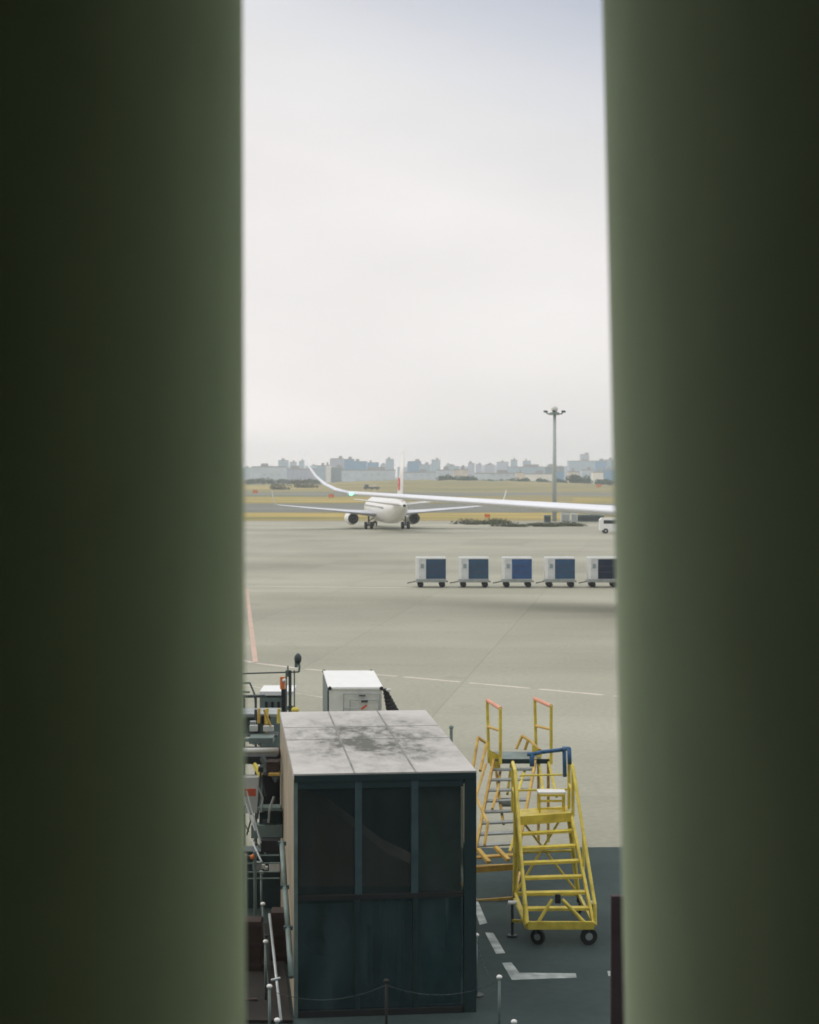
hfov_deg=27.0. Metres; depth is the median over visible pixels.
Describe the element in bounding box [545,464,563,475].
building
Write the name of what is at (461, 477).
tree
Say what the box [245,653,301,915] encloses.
service scaffold
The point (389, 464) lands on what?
building
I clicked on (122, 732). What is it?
curtain
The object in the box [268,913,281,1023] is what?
pipe rail
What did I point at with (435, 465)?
building
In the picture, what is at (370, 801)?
glass shelter
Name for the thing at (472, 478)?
tree
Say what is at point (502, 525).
bush
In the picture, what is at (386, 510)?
airliner
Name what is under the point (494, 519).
bush
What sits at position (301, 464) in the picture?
building
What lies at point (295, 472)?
building
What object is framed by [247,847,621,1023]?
service road
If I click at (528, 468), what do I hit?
building
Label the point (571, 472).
building
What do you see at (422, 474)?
building
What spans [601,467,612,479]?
building
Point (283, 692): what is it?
beacon post
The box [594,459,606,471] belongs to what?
building
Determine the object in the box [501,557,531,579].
luggage container
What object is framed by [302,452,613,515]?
parked airliner
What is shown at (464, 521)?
bush
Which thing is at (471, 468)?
building
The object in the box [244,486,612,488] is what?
dry grass rim
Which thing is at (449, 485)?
grass bank
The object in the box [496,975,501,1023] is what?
chain post
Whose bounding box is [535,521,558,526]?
bush
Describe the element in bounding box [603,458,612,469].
building
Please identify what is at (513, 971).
road marking
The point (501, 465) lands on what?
building
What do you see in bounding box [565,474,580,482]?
tree
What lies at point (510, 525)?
bush
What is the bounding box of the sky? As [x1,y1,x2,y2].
[243,0,612,477]
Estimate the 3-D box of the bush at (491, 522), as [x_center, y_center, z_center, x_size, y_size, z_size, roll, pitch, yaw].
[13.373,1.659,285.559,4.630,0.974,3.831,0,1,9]
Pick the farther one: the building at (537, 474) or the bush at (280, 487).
the building at (537, 474)
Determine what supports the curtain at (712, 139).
hanging from the terminal wall
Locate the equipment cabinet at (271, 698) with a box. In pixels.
[260,685,296,845]
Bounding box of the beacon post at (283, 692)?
[280,677,285,711]
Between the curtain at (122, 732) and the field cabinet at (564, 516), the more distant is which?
the field cabinet at (564, 516)
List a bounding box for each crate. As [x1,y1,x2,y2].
[246,916,263,970]
[270,907,286,963]
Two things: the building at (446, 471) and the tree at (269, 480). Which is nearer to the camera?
the tree at (269, 480)
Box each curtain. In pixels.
[0,0,245,1023]
[602,0,818,1023]
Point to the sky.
(425, 232)
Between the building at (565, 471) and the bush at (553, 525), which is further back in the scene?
the building at (565, 471)
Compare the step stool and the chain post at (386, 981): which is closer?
the chain post at (386, 981)
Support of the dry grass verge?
on the grass field
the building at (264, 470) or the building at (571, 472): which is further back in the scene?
the building at (264, 470)
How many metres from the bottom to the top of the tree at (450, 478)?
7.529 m
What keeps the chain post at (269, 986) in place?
on the service road
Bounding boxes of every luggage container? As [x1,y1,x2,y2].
[416,557,445,579]
[459,557,488,579]
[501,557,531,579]
[544,557,574,579]
[587,557,614,579]
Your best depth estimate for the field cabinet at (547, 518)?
298.24 m
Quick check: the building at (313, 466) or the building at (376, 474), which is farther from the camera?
the building at (313, 466)
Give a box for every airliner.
[272,451,506,528]
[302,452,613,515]
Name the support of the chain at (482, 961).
hanging from the chain post at (499, 977)
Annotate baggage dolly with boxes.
[407,579,447,587]
[450,579,490,587]
[493,579,533,587]
[536,579,575,587]
[578,579,615,587]
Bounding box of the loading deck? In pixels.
[246,923,292,1023]
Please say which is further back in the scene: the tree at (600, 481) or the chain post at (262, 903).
the tree at (600, 481)
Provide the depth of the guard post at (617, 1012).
23.60 m
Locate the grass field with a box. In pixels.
[244,484,613,520]
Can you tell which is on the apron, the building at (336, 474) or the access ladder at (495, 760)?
the access ladder at (495, 760)
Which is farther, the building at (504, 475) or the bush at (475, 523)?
the building at (504, 475)
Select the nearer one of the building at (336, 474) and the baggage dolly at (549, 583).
the baggage dolly at (549, 583)
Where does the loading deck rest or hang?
on the service road
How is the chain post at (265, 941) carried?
on the loading deck
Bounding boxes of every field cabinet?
[544,515,550,521]
[560,512,569,522]
[571,513,577,522]
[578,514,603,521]
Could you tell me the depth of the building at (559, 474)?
1499.66 m
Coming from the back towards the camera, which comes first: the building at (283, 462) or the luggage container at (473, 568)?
the building at (283, 462)
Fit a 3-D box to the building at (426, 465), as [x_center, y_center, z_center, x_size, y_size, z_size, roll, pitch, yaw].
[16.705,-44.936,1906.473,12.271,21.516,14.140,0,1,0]
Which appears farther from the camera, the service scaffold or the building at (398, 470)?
the building at (398, 470)
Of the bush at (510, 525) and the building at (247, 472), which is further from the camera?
the building at (247, 472)
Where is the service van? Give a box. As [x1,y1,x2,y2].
[599,518,613,532]
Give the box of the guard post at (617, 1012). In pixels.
[610,894,624,1023]
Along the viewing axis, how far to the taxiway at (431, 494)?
700.66 m
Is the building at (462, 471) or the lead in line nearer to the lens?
the lead in line
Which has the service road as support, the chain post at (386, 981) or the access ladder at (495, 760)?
the chain post at (386, 981)
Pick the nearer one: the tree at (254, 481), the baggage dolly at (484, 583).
the baggage dolly at (484, 583)
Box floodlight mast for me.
[544,406,565,520]
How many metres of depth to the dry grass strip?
339.62 m
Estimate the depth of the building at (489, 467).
2399.23 m
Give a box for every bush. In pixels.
[270,482,291,489]
[293,478,320,487]
[452,518,480,523]
[464,521,484,524]
[477,520,502,524]
[480,518,506,522]
[489,520,518,526]
[507,523,527,526]
[532,522,555,526]
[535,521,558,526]
[553,520,574,525]
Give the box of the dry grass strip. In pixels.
[244,513,579,519]
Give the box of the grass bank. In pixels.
[319,480,610,489]
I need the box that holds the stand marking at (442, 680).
[245,660,617,696]
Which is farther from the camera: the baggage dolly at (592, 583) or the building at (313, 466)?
the building at (313, 466)
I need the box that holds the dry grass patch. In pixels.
[573,498,613,502]
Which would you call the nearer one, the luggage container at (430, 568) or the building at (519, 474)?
the luggage container at (430, 568)
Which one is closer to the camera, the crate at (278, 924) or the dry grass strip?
the crate at (278, 924)
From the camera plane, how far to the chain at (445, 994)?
25.36 m
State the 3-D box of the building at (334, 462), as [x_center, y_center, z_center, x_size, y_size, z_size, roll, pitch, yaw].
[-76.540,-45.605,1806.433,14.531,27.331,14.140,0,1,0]
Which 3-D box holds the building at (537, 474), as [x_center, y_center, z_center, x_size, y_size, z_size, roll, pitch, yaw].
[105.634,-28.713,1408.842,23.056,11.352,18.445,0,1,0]
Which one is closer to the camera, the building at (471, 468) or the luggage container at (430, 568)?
the luggage container at (430, 568)
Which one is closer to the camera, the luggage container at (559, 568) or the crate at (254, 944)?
the crate at (254, 944)
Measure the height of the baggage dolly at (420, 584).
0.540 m
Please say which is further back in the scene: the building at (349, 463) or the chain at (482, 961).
the building at (349, 463)
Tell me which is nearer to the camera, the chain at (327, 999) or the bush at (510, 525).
the chain at (327, 999)
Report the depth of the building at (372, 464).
2099.22 m
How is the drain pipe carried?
attached to the glass shelter
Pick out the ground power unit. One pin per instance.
(352, 690)
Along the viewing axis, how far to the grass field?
639.55 m
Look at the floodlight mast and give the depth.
305.06 m
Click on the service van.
(606, 525)
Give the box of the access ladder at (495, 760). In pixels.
[461,697,556,900]
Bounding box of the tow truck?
[363,484,379,489]
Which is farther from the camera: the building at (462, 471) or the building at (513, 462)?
the building at (513, 462)
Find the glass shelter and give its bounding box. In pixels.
[280,710,475,1017]
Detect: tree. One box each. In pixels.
[248,478,258,484]
[259,478,266,484]
[266,477,272,484]
[279,479,287,483]
[441,476,456,479]
[454,475,468,479]
[467,475,477,480]
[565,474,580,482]
[582,475,593,483]
[594,479,604,484]
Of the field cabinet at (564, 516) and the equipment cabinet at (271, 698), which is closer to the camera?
the equipment cabinet at (271, 698)
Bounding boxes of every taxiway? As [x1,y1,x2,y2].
[244,492,613,495]
[244,504,613,511]
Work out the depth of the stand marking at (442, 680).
69.83 m
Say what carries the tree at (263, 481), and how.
on the terrain
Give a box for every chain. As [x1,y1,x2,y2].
[272,985,384,999]
[388,981,497,994]
[476,939,496,981]
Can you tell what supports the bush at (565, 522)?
on the apron
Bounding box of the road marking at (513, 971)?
[461,865,609,979]
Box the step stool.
[537,789,565,812]
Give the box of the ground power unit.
[322,670,398,710]
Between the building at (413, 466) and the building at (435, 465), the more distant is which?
the building at (435, 465)
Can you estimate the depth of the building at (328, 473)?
1639.60 m
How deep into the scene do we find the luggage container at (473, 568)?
127.35 m
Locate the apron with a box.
[244,521,620,847]
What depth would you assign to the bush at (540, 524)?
273.90 m
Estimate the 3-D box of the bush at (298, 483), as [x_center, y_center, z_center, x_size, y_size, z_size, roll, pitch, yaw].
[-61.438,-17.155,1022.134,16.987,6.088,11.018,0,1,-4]
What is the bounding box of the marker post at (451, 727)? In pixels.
[449,725,453,741]
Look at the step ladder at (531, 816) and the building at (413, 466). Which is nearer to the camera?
the step ladder at (531, 816)
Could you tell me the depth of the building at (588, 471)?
1599.61 m
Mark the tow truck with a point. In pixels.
(366, 487)
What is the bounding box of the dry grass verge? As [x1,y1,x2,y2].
[244,497,370,502]
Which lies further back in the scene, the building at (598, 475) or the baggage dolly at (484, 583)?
the building at (598, 475)
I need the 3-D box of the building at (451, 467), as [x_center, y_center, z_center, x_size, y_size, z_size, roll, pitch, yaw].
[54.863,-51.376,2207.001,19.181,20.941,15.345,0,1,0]
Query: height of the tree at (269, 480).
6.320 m
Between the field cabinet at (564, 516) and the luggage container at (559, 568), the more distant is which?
the field cabinet at (564, 516)
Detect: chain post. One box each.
[260,870,266,922]
[261,902,264,956]
[263,939,267,999]
[267,984,271,1023]
[383,978,388,1023]
[476,933,483,997]
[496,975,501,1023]
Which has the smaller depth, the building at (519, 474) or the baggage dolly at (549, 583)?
the baggage dolly at (549, 583)
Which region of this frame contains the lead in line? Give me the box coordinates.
[245,588,257,661]
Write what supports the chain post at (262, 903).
on the loading deck
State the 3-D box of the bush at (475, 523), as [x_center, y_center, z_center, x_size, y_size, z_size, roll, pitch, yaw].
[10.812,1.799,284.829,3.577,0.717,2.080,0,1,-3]
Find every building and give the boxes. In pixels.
[244,466,251,478]
[251,463,286,483]
[278,458,288,468]
[287,466,315,480]
[290,460,296,468]
[299,459,303,468]
[305,464,315,468]
[316,463,325,481]
[326,462,330,482]
[330,456,343,469]
[331,465,342,482]
[341,467,395,481]
[344,457,354,469]
[354,459,366,469]
[367,460,378,469]
[386,457,393,469]
[397,467,406,477]
[404,469,435,479]
[408,459,420,471]
[419,462,429,471]
[431,458,439,471]
[436,467,451,477]
[444,464,459,476]
[453,466,467,477]
[468,461,474,477]
[474,470,514,480]
[475,462,481,472]
[485,463,493,472]
[497,460,508,469]
[505,464,544,472]
[511,458,516,466]
[515,469,523,479]
[524,470,551,481]
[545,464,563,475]
[556,468,563,479]
[564,466,566,478]
[567,459,593,475]
[567,468,577,482]
[580,452,588,460]
[580,467,593,481]
[591,469,603,483]
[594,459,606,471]
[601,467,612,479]
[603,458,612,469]
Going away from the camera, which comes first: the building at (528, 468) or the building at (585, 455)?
the building at (528, 468)
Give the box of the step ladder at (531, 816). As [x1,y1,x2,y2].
[507,746,596,944]
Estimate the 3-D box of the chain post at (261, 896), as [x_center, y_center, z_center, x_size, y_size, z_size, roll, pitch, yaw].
[-2.790,7.266,32.146,0.240,1.034,0.240,0,1,0]
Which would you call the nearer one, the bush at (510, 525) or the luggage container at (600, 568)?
the luggage container at (600, 568)
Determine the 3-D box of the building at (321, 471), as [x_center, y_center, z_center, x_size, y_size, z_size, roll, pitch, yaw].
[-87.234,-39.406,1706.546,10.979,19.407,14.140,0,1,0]
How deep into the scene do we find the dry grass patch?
542.86 m
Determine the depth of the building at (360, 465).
1899.32 m
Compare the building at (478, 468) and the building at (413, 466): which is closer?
the building at (413, 466)
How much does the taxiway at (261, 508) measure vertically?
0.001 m
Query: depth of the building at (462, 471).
1449.61 m
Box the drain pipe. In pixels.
[278,841,293,978]
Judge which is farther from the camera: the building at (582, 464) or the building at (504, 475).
the building at (582, 464)
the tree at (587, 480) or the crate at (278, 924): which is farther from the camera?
the tree at (587, 480)
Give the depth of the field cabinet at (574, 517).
288.49 m
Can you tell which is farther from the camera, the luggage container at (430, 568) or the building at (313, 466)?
the building at (313, 466)
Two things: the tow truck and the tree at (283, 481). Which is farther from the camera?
the tree at (283, 481)
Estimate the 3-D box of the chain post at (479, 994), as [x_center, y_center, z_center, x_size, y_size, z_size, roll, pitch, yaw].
[1.088,7.363,27.772,0.240,1.034,0.240,0,1,0]
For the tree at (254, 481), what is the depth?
1321.02 m
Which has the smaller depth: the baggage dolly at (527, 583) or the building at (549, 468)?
the baggage dolly at (527, 583)
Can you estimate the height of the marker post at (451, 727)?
1.120 m

